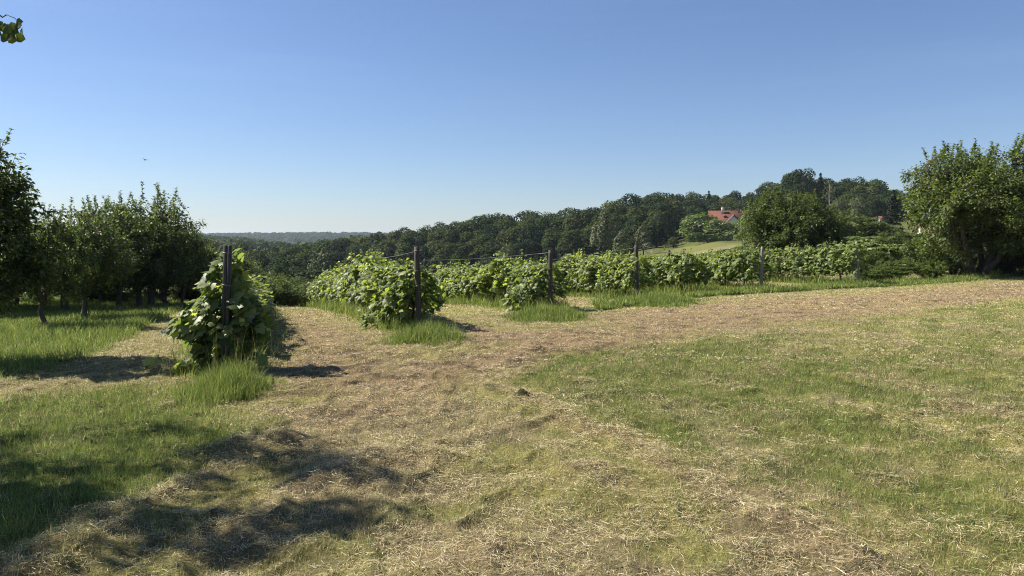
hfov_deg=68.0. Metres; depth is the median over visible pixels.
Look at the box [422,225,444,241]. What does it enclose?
woodland tree
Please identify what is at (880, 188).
woodland tree
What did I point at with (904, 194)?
woodland tree
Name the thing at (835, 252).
grapevine
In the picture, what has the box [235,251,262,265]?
woodland tree
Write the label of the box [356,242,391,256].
woodland tree
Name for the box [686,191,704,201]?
woodland tree
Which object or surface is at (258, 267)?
grapevine
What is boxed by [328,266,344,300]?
grapevine
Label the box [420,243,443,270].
woodland tree
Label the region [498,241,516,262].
bush
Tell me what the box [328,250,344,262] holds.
woodland tree
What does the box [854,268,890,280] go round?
shrub
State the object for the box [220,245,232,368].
trellis post
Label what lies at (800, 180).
woodland tree
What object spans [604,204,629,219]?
woodland tree
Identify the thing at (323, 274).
grapevine
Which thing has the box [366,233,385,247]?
woodland tree
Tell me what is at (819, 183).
conifer tree
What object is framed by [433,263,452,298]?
grapevine
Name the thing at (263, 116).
sky
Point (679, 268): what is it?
grapevine
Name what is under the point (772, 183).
woodland tree
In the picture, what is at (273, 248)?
woodland tree
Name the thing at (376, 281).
grapevine
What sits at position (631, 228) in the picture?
woodland tree
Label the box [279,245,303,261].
woodland tree
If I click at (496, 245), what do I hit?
woodland tree
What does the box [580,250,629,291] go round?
grapevine
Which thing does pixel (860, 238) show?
vine row
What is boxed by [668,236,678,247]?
bush
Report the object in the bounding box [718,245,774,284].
grapevine
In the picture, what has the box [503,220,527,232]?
woodland tree
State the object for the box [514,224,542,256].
woodland tree
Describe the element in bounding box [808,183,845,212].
woodland tree
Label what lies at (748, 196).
woodland tree
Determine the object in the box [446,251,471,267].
bush
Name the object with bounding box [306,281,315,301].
grapevine
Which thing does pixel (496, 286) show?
grapevine
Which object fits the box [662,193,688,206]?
woodland tree
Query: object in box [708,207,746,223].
farm house
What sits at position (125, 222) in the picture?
fruit tree
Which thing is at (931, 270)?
shrub
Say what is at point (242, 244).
woodland tree
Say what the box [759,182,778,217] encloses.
woodland tree
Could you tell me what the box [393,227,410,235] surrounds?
woodland tree
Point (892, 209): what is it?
conifer tree
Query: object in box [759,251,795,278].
grapevine
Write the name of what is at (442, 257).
woodland tree
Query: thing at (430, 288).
grapevine
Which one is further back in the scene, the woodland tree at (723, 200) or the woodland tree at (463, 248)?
the woodland tree at (723, 200)
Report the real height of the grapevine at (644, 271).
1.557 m
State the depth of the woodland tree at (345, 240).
255.45 m
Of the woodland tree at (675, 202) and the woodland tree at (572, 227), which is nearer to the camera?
the woodland tree at (572, 227)
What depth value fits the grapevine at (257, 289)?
12.92 m
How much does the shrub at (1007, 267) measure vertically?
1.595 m
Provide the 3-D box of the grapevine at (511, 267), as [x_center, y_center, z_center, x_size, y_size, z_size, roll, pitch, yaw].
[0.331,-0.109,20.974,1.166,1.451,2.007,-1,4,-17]
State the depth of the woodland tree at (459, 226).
236.81 m
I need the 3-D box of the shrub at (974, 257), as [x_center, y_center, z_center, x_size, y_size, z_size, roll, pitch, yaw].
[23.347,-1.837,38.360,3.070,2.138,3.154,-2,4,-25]
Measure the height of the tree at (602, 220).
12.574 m
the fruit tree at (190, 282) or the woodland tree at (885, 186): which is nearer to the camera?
the fruit tree at (190, 282)
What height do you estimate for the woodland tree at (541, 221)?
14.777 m
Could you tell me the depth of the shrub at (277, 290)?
35.85 m
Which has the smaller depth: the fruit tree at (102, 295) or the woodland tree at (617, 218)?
the fruit tree at (102, 295)
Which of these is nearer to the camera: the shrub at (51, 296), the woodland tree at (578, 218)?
the shrub at (51, 296)
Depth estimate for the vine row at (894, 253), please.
47.55 m
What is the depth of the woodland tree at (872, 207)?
216.56 m
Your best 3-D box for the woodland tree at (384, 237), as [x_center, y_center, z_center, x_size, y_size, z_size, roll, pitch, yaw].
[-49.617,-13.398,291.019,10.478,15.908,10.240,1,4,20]
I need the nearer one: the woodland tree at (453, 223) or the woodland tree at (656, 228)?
the woodland tree at (656, 228)
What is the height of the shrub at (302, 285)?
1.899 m
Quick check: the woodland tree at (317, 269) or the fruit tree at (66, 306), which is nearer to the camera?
the fruit tree at (66, 306)
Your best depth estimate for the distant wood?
1743.46 m
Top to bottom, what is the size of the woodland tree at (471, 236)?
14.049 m
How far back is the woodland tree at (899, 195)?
230.10 m
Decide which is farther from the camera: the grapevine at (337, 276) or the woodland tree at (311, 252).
the woodland tree at (311, 252)
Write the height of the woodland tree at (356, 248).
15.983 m
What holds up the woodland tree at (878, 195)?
on the ground at (390, 493)
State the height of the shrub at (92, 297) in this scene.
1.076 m
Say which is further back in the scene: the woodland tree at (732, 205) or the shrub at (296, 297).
the woodland tree at (732, 205)
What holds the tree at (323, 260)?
on the ground at (390, 493)
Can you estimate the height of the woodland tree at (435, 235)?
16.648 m
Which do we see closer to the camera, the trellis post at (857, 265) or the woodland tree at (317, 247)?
the trellis post at (857, 265)
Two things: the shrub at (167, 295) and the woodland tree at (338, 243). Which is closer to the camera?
the shrub at (167, 295)
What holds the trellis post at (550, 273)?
on the ground at (390, 493)
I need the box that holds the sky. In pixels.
[0,0,1023,233]
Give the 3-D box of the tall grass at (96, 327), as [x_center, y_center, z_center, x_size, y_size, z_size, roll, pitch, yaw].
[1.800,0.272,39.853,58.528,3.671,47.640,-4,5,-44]
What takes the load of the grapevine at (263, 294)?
on the ground at (390, 493)
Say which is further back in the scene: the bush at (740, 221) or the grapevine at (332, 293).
the bush at (740, 221)
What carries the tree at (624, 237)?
on the ground at (390, 493)
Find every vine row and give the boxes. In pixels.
[697,245,749,254]
[842,235,891,241]
[842,244,932,262]
[844,239,945,245]
[845,236,914,241]
[850,242,903,258]
[859,237,928,241]
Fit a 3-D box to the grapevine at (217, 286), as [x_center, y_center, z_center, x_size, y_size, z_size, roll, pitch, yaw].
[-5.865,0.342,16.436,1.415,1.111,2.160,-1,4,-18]
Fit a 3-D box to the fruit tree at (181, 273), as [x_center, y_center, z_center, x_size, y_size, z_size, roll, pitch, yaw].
[-13.299,-0.602,27.046,4.907,3.011,4.350,1,4,22]
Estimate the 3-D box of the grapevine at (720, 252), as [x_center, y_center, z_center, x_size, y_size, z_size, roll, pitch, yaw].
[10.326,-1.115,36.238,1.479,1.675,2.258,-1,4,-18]
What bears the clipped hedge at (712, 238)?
on the ground at (390, 493)
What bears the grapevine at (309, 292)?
on the ground at (390, 493)
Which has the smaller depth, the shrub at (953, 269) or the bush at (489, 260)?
the shrub at (953, 269)
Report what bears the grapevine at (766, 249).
on the ground at (390, 493)
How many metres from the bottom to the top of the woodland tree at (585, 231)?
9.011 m
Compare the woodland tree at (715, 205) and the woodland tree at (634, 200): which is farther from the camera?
the woodland tree at (715, 205)
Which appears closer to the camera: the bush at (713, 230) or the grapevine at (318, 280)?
the grapevine at (318, 280)
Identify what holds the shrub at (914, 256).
on the ground at (390, 493)
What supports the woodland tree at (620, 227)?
on the ground at (390, 493)
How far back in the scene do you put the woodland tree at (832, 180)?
281.96 m
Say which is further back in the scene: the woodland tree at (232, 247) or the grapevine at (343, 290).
the woodland tree at (232, 247)
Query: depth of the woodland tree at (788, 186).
271.80 m
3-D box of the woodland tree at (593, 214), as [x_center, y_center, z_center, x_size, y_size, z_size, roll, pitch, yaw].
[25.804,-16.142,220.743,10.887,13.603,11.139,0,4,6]
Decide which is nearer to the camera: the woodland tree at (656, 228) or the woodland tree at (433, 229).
the woodland tree at (656, 228)
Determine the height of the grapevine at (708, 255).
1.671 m
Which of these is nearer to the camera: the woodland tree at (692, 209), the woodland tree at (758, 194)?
the woodland tree at (692, 209)
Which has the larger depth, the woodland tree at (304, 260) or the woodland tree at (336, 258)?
the woodland tree at (336, 258)
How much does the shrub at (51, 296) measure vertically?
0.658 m
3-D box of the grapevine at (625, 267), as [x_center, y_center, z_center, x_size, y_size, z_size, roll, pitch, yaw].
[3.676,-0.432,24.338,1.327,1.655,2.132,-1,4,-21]
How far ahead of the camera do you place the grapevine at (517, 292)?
19.28 m
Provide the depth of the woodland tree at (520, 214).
266.54 m
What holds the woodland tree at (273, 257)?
on the ground at (390, 493)
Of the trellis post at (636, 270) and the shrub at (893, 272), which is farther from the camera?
the shrub at (893, 272)
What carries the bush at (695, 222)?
on the ground at (390, 493)
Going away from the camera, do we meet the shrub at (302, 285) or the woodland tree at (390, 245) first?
the shrub at (302, 285)
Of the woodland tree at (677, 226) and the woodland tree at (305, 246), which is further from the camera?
the woodland tree at (305, 246)
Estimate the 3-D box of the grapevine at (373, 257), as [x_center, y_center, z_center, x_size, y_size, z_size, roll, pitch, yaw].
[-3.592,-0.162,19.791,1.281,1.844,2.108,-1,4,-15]
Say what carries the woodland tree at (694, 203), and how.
on the ground at (390, 493)
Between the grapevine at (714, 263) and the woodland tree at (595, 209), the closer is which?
the grapevine at (714, 263)
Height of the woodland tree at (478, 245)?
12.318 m
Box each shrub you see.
[19,293,54,299]
[58,288,112,301]
[93,288,135,301]
[142,290,171,298]
[169,289,198,300]
[175,286,201,300]
[261,277,292,305]
[264,270,303,304]
[266,277,280,286]
[276,279,309,305]
[277,285,305,305]
[297,286,309,305]
[831,209,902,236]
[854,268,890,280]
[859,247,893,268]
[866,263,911,279]
[872,227,919,254]
[875,256,918,278]
[899,234,952,272]
[909,258,948,278]
[938,254,976,274]
[941,240,988,268]
[972,243,1018,272]
[984,248,1023,275]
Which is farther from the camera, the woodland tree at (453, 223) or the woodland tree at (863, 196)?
the woodland tree at (453, 223)
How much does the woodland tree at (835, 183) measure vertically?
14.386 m
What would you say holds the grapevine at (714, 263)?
on the ground at (390, 493)
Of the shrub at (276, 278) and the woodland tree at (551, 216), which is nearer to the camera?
the shrub at (276, 278)
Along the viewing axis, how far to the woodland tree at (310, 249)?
246.46 m
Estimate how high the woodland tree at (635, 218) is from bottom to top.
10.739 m
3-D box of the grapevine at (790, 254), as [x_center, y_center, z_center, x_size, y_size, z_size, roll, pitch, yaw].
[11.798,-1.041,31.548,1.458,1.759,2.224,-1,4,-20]
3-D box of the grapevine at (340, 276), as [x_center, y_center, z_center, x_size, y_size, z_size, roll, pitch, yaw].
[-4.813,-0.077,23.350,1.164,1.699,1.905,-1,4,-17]
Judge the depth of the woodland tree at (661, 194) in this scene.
264.58 m
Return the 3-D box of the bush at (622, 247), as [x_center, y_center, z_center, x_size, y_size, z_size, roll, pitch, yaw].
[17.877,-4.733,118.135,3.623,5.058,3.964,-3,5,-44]
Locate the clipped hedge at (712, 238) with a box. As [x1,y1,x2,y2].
[685,232,732,242]
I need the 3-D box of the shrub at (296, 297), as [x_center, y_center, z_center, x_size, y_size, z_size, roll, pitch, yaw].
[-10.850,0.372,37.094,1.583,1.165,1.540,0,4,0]
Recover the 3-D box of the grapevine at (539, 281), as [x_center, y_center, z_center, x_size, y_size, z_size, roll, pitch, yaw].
[0.650,-0.116,19.762,1.298,1.502,2.086,-1,4,-21]
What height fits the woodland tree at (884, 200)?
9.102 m
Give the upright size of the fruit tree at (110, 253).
3.397 m
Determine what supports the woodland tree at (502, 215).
on the ground at (390, 493)
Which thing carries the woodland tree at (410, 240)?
on the ground at (390, 493)
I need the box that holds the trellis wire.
[422,253,541,261]
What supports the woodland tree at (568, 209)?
on the ground at (390, 493)
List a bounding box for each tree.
[0,14,24,43]
[0,128,79,317]
[0,204,99,324]
[31,195,141,318]
[45,223,143,310]
[70,195,179,306]
[91,282,143,302]
[96,181,218,305]
[102,230,209,307]
[109,237,222,303]
[165,219,212,302]
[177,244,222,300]
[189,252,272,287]
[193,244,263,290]
[216,244,240,253]
[233,241,252,252]
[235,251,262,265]
[246,253,273,276]
[251,263,287,276]
[252,247,264,254]
[255,273,287,282]
[259,247,282,258]
[261,253,280,268]
[266,246,284,253]
[270,254,303,274]
[271,265,315,279]
[278,275,310,283]
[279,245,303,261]
[283,254,328,275]
[291,248,333,269]
[293,244,310,253]
[298,246,322,254]
[302,243,321,248]
[307,246,337,274]
[307,265,328,278]
[312,239,330,247]
[313,240,336,251]
[323,240,347,252]
[327,253,340,266]
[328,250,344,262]
[329,236,351,253]
[342,242,363,255]
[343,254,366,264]
[345,244,370,262]
[352,235,371,243]
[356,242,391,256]
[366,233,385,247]
[377,247,399,260]
[379,232,390,239]
[379,239,400,259]
[387,230,402,241]
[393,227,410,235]
[394,242,420,264]
[395,234,428,267]
[402,227,430,269]
[410,244,439,272]
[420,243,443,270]
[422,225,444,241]
[422,228,455,251]
[427,227,443,240]
[428,242,461,272]
[434,221,446,228]
[436,228,466,256]
[444,222,474,247]
[445,241,475,266]
[447,221,458,230]
[459,218,485,255]
[460,229,487,265]
[463,215,492,256]
[466,233,495,266]
[474,213,491,222]
[475,215,502,230]
[480,240,507,262]
[482,224,506,250]
[488,218,516,242]
[491,212,512,220]
[493,226,527,253]
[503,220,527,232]
[505,215,515,222]
[505,242,527,260]
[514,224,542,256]
[515,210,533,221]
[516,222,533,233]
[518,211,541,225]
[519,238,545,262]
[520,214,540,250]
[527,216,557,244]
[537,227,565,262]
[539,214,577,252]
[540,236,563,262]
[541,213,560,242]
[555,229,590,259]
[557,207,584,219]
[561,222,584,252]
[562,209,593,248]
[575,226,608,256]
[578,225,608,254]
[582,209,611,249]
[585,207,601,250]
[589,210,618,254]
[600,200,621,212]
[601,224,626,253]
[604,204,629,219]
[609,214,630,246]
[612,228,634,251]
[617,204,646,221]
[619,193,643,208]
[620,219,646,248]
[623,207,648,226]
[625,213,644,246]
[632,225,652,255]
[638,196,668,234]
[641,193,668,213]
[641,201,678,240]
[643,191,669,207]
[643,212,668,244]
[644,217,670,247]
[657,196,686,224]
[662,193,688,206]
[665,215,684,238]
[667,205,686,234]
[679,198,701,229]
[682,198,707,218]
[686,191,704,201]
[686,207,704,229]
[701,194,720,201]
[701,198,718,211]
[705,191,711,204]
[705,202,725,214]
[707,202,723,213]
[718,197,734,204]
[722,190,741,201]
[723,200,745,210]
[741,194,754,202]
[741,198,757,209]
[754,181,776,193]
[754,186,773,215]
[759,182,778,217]
[770,183,799,210]
[775,167,816,204]
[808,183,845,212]
[815,173,827,217]
[817,181,842,203]
[823,178,835,208]
[823,180,838,204]
[825,199,848,215]
[830,182,861,209]
[836,176,866,187]
[838,193,865,218]
[847,185,878,215]
[848,196,869,223]
[852,193,869,217]
[856,179,883,193]
[859,196,882,217]
[864,181,888,189]
[866,182,884,218]
[872,192,890,217]
[876,192,906,221]
[880,208,887,222]
[882,190,904,232]
[892,133,1023,274]
[894,194,914,219]
[899,191,927,219]
[969,146,1023,258]
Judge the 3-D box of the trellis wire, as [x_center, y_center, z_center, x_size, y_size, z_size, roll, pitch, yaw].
[-3.315,-0.178,31.704,0.023,3.017,27.011,-1,4,-19]
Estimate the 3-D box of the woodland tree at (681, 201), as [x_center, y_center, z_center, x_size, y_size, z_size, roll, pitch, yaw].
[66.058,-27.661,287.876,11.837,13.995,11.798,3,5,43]
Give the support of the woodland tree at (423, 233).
on the ground at (390, 493)
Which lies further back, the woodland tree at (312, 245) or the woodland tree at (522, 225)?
the woodland tree at (312, 245)
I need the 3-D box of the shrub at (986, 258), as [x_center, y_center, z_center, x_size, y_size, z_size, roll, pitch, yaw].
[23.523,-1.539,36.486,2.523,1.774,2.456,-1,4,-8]
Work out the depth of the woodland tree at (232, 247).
251.42 m
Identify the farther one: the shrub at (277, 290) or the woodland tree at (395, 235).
the woodland tree at (395, 235)
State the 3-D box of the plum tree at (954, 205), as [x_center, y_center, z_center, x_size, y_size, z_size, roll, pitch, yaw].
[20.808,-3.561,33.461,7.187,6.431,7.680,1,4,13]
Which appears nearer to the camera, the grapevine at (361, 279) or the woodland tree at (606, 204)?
the grapevine at (361, 279)
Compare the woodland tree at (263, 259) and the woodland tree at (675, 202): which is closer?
the woodland tree at (263, 259)
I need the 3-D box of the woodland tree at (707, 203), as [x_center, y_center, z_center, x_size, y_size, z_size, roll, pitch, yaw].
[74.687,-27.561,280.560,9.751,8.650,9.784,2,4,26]
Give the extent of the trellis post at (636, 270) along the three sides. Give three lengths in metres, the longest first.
1.942 x 0.131 x 0.129 m
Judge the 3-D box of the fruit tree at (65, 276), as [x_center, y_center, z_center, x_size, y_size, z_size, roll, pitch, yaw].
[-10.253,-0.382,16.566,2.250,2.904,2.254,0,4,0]
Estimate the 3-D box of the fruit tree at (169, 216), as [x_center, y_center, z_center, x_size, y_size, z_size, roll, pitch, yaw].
[-13.276,-1.433,27.872,4.974,4.819,4.409,3,5,43]
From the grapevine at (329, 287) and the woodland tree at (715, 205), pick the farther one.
the woodland tree at (715, 205)
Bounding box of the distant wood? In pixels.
[189,231,404,253]
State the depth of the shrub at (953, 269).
34.31 m
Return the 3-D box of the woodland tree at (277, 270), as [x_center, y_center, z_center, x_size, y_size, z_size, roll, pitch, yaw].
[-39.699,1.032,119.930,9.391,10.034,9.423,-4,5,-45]
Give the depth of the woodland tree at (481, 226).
237.26 m
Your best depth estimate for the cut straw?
5.75 m
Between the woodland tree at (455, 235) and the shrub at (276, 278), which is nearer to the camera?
the shrub at (276, 278)
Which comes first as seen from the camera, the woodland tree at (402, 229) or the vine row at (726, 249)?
the vine row at (726, 249)
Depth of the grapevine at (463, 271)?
25.68 m
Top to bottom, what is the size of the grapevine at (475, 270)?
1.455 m
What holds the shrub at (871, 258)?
on the ground at (390, 493)
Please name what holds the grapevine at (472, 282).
on the ground at (390, 493)
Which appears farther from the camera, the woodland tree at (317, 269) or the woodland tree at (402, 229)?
the woodland tree at (402, 229)
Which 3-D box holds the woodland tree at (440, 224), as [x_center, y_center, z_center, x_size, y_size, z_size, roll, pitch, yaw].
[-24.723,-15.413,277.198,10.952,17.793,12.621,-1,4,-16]
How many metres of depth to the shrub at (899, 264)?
31.25 m
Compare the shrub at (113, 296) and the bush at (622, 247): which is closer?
the shrub at (113, 296)
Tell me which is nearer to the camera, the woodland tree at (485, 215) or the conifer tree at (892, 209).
the conifer tree at (892, 209)
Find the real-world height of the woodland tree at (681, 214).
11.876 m
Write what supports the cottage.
on the ground at (390, 493)
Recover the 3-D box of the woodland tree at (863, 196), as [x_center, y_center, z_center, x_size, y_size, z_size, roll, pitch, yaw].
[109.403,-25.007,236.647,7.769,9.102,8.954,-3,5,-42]
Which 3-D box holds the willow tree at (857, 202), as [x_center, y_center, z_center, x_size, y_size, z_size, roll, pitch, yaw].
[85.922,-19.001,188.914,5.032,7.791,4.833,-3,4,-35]
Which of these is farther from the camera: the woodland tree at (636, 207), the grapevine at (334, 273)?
the woodland tree at (636, 207)
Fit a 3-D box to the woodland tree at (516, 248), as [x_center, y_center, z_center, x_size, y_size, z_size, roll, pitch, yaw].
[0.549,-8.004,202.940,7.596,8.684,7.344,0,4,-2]
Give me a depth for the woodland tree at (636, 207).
236.67 m
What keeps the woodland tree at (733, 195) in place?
on the ground at (390, 493)
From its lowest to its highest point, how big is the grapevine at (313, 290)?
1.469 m
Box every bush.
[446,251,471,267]
[478,256,494,267]
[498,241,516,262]
[523,255,542,263]
[615,241,633,255]
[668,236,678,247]
[676,212,721,238]
[699,219,733,235]
[725,222,742,233]
[734,186,851,265]
[734,216,754,232]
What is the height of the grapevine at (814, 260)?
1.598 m
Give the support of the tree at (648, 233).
on the ground at (390, 493)
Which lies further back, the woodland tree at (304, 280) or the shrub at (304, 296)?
the woodland tree at (304, 280)
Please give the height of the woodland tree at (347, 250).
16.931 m
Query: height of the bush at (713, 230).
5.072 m
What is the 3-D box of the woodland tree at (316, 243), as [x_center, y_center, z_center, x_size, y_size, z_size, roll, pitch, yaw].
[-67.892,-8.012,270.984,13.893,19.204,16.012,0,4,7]
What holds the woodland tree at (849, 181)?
on the ground at (390, 493)
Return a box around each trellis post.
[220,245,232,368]
[414,246,421,327]
[548,250,552,303]
[634,245,638,296]
[760,247,763,284]
[855,241,859,282]
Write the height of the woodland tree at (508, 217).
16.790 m
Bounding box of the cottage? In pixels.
[911,224,976,235]
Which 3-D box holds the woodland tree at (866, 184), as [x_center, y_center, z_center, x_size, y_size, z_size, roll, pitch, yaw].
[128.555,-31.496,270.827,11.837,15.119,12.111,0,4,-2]
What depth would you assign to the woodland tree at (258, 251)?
245.16 m
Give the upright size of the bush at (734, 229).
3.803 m
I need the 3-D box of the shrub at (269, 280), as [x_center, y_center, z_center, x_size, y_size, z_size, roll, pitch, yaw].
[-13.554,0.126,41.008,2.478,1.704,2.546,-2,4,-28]
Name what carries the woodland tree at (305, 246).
on the ground at (390, 493)
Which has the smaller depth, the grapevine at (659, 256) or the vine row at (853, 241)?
the grapevine at (659, 256)
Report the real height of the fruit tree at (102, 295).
3.190 m
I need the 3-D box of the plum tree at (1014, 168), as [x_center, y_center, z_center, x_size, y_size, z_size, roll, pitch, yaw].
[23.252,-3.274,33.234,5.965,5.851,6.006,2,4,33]
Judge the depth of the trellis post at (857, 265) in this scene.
28.27 m
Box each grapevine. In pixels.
[142,248,270,373]
[184,287,269,346]
[216,285,273,308]
[219,270,273,315]
[220,276,266,281]
[221,287,265,303]
[246,280,275,325]
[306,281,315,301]
[307,282,313,300]
[311,283,327,299]
[313,269,329,298]
[316,266,332,299]
[317,265,335,299]
[323,273,337,299]
[325,263,345,300]
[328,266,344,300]
[329,274,354,303]
[336,261,354,300]
[337,261,353,302]
[343,249,368,306]
[349,247,394,305]
[352,259,400,308]
[358,263,412,327]
[359,259,413,310]
[360,258,425,311]
[379,258,446,321]
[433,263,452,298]
[438,264,458,296]
[443,260,469,296]
[447,261,482,297]
[458,262,484,297]
[467,263,505,299]
[474,249,522,297]
[496,258,553,300]
[502,255,569,301]
[502,261,540,311]
[553,262,577,289]
[556,248,598,291]
[564,254,610,291]
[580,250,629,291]
[596,249,655,294]
[632,253,664,285]
[640,254,683,288]
[649,245,712,285]
[656,252,685,274]
[686,253,719,282]
[697,248,718,272]
[698,249,747,287]
[711,248,734,257]
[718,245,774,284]
[739,246,780,277]
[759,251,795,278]
[769,243,817,276]
[793,245,842,277]
[811,237,868,278]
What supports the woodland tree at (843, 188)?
on the ground at (390, 493)
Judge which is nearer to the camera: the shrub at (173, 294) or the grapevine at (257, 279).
the grapevine at (257, 279)
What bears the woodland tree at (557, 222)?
on the ground at (390, 493)
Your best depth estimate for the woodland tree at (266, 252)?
208.19 m
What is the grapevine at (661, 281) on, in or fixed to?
on the ground at (390, 493)
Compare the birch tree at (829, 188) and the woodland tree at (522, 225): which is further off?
the woodland tree at (522, 225)
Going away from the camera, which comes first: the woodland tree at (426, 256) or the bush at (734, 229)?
the bush at (734, 229)
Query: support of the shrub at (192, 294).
on the ground at (390, 493)
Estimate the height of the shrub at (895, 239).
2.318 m
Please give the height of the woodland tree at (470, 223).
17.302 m
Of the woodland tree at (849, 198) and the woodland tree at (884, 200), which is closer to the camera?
the woodland tree at (884, 200)
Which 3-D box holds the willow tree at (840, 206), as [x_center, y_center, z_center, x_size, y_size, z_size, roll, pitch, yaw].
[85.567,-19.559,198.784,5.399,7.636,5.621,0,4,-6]
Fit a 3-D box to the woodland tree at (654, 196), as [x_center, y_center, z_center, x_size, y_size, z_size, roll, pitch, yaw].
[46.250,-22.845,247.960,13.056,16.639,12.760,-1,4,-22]
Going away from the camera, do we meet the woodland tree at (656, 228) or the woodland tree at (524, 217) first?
the woodland tree at (656, 228)
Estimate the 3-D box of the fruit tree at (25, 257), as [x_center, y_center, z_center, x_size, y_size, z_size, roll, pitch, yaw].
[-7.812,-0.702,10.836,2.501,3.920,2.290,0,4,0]
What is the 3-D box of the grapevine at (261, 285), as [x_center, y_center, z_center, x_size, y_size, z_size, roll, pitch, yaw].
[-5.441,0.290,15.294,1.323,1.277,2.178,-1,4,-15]
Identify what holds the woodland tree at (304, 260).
on the ground at (390, 493)
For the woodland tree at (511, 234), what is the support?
on the ground at (390, 493)
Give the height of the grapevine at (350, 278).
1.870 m
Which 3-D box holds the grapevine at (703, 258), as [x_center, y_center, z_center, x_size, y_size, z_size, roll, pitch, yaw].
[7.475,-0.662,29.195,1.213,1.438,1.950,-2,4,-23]
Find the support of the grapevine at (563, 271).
on the ground at (390, 493)
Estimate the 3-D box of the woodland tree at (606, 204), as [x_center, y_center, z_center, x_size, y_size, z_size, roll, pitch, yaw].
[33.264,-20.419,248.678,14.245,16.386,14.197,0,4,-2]
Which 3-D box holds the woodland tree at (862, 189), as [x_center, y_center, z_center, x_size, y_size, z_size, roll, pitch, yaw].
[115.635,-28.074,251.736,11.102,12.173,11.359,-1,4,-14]
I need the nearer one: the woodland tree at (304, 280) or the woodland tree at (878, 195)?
the woodland tree at (304, 280)
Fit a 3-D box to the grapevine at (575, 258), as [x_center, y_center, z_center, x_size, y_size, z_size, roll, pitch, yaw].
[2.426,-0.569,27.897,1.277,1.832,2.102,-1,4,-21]
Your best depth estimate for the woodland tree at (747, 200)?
259.94 m
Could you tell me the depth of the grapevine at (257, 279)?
19.84 m
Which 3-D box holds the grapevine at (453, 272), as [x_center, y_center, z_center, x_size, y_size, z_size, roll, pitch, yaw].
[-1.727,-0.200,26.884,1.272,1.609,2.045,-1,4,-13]
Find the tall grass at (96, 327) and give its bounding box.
[0,269,1021,525]
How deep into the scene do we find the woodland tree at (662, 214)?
214.93 m
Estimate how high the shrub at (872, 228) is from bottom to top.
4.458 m
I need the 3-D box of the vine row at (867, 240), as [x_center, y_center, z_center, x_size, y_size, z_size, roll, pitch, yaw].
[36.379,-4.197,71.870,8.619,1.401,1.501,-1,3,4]
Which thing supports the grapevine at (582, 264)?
on the ground at (390, 493)
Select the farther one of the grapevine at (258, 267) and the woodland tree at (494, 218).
the woodland tree at (494, 218)
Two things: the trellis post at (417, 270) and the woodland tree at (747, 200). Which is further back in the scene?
the woodland tree at (747, 200)
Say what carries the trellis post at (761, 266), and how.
on the ground at (390, 493)
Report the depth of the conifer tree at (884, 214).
149.26 m
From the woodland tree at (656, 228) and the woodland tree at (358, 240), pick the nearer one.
the woodland tree at (656, 228)
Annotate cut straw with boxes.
[0,266,1023,575]
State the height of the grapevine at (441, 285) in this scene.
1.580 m
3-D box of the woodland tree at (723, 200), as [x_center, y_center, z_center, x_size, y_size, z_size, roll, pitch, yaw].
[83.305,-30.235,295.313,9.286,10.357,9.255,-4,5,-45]
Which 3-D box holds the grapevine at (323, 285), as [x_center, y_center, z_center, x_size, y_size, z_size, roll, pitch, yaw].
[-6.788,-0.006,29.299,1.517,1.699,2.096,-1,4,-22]
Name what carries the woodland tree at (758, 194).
on the ground at (390, 493)
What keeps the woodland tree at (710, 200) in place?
on the ground at (390, 493)
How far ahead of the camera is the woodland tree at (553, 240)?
202.35 m
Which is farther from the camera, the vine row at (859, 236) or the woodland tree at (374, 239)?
the woodland tree at (374, 239)
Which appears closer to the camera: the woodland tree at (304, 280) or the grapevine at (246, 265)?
the grapevine at (246, 265)
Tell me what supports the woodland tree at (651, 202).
on the ground at (390, 493)
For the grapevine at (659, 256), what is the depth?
31.92 m
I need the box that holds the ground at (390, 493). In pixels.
[0,217,1023,575]
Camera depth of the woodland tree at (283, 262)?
157.35 m
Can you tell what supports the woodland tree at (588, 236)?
on the ground at (390, 493)
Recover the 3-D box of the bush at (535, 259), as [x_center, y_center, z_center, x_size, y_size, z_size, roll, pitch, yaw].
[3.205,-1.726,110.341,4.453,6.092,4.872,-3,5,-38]
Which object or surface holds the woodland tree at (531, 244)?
on the ground at (390, 493)
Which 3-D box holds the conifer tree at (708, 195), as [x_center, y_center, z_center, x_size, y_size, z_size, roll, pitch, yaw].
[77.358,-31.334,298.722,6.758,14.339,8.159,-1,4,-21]
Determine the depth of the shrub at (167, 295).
38.18 m
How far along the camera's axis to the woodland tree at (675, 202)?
259.31 m
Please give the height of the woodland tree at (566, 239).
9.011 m
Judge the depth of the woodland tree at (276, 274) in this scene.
82.05 m
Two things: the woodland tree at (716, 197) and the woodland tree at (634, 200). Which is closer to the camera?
the woodland tree at (634, 200)
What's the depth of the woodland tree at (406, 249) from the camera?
211.46 m
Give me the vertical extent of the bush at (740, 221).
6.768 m
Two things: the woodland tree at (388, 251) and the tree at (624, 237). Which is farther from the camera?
the woodland tree at (388, 251)
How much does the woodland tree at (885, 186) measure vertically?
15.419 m
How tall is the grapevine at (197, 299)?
1.144 m
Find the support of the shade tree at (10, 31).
on the ground at (390, 493)
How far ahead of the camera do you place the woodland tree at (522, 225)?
234.49 m
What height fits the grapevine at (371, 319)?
1.348 m
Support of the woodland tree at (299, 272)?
on the ground at (390, 493)
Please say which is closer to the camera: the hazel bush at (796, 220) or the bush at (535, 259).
the hazel bush at (796, 220)
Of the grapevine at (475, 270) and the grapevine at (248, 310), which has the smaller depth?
the grapevine at (248, 310)

